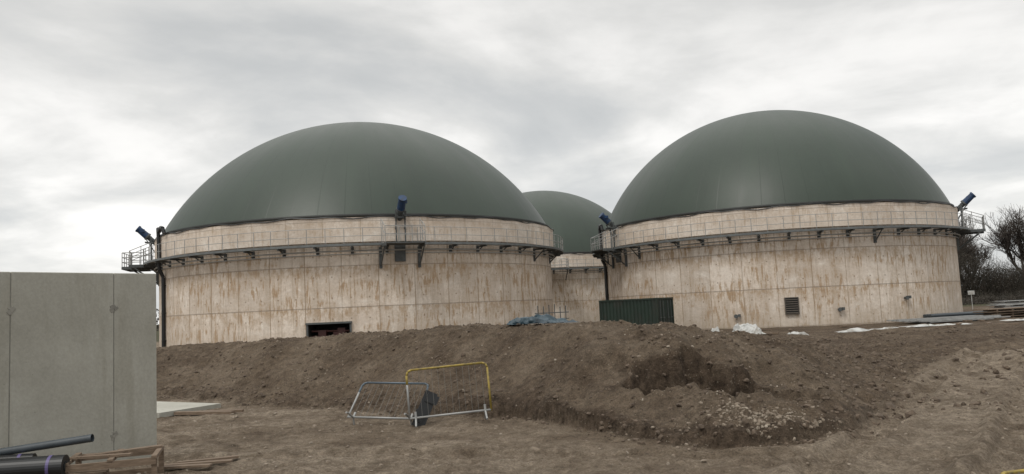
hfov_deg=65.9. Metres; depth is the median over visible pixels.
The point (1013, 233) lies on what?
bare tree
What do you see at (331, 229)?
biogas digester tank
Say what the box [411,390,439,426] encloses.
black rubber board
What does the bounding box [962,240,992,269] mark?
bare tree
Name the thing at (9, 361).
joint sealant
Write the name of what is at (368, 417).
crowd control barrier
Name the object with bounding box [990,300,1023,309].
timber stack
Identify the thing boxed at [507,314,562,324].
tarpaulin
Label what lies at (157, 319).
distant hedgerow
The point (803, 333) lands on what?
plastic sheet
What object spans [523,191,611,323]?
biogas digester tank
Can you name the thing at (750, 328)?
plastic sheet
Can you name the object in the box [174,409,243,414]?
loose planks
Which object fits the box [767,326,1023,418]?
loose earth
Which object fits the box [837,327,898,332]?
plastic sheet
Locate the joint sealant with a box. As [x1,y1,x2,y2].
[8,273,113,450]
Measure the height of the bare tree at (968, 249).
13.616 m
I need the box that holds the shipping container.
[599,297,674,324]
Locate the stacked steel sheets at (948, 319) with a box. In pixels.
[886,315,1010,322]
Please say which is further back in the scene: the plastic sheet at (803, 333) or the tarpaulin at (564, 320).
the plastic sheet at (803, 333)
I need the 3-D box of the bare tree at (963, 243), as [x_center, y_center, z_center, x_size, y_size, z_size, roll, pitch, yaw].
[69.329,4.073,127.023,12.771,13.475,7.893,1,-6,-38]
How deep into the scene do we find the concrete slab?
20.07 m
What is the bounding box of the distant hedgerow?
[156,270,1017,330]
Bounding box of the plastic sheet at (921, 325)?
[900,323,968,326]
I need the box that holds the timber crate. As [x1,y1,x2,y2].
[65,444,163,473]
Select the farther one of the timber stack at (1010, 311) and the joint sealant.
the timber stack at (1010, 311)
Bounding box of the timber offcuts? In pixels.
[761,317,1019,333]
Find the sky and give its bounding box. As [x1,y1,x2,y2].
[0,0,1023,324]
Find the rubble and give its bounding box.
[644,394,843,449]
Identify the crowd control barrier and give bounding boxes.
[345,382,428,424]
[405,362,491,427]
[1000,469,1023,473]
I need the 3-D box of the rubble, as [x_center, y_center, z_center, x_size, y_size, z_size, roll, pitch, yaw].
[3.837,2.968,12.816,4.260,0.760,1.754,-3,-5,0]
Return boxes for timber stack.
[973,307,1023,316]
[985,303,1023,310]
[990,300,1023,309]
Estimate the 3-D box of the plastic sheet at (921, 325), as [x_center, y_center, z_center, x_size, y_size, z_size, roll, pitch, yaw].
[25.578,5.274,47.602,4.499,0.108,1.313,-2,-5,-6]
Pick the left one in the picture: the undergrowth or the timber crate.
the timber crate
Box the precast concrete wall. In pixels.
[0,272,156,464]
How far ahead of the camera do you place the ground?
15.57 m
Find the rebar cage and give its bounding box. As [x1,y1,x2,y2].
[535,304,568,323]
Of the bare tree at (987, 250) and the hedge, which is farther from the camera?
the bare tree at (987, 250)
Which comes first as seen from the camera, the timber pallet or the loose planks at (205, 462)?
the timber pallet
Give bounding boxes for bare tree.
[957,215,986,259]
[958,234,972,256]
[958,235,979,279]
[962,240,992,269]
[972,204,1023,270]
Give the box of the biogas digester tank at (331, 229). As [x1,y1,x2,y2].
[121,122,562,346]
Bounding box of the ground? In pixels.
[99,289,1023,473]
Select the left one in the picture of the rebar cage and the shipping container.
the rebar cage
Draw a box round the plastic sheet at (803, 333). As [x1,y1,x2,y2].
[788,331,808,334]
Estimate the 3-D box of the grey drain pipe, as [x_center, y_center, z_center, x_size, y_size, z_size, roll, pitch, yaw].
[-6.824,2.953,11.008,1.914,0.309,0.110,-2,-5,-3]
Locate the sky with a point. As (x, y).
(114, 113)
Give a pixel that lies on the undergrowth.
(986, 299)
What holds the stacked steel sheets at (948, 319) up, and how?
on the ground
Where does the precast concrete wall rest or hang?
on the ground
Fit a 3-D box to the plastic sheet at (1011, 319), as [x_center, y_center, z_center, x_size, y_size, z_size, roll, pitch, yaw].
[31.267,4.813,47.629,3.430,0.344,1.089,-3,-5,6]
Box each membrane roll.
[0,453,36,458]
[0,455,69,473]
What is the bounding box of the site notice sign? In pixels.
[968,291,974,309]
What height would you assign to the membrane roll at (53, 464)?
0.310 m
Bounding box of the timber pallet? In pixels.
[69,469,108,473]
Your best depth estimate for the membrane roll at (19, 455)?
10.88 m
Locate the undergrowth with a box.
[962,286,1023,304]
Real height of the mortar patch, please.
2.195 m
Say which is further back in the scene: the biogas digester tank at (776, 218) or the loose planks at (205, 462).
the biogas digester tank at (776, 218)
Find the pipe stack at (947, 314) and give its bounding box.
[923,311,983,317]
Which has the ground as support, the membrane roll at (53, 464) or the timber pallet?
the timber pallet
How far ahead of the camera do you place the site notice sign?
79.56 m
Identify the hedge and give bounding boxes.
[958,240,1023,302]
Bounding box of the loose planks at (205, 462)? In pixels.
[157,455,238,468]
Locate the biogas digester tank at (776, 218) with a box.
[590,110,985,329]
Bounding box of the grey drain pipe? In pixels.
[0,434,93,454]
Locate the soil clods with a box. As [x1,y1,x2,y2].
[156,320,948,451]
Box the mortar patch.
[6,304,117,440]
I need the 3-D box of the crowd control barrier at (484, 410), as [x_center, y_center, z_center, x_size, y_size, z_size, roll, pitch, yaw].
[-1.257,3.132,15.745,1.664,1.138,0.662,-5,-11,-6]
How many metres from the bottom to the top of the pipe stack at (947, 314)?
0.422 m
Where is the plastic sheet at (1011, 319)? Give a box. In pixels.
[1000,319,1023,320]
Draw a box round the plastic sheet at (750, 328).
[732,323,765,333]
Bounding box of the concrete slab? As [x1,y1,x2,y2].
[157,401,220,417]
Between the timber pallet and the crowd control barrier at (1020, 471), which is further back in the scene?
the timber pallet
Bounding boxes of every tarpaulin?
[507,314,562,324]
[542,318,577,323]
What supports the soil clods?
on the ground
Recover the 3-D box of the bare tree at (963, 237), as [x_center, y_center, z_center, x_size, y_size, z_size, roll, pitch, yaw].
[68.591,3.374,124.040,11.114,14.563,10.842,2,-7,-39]
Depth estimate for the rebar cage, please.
49.79 m

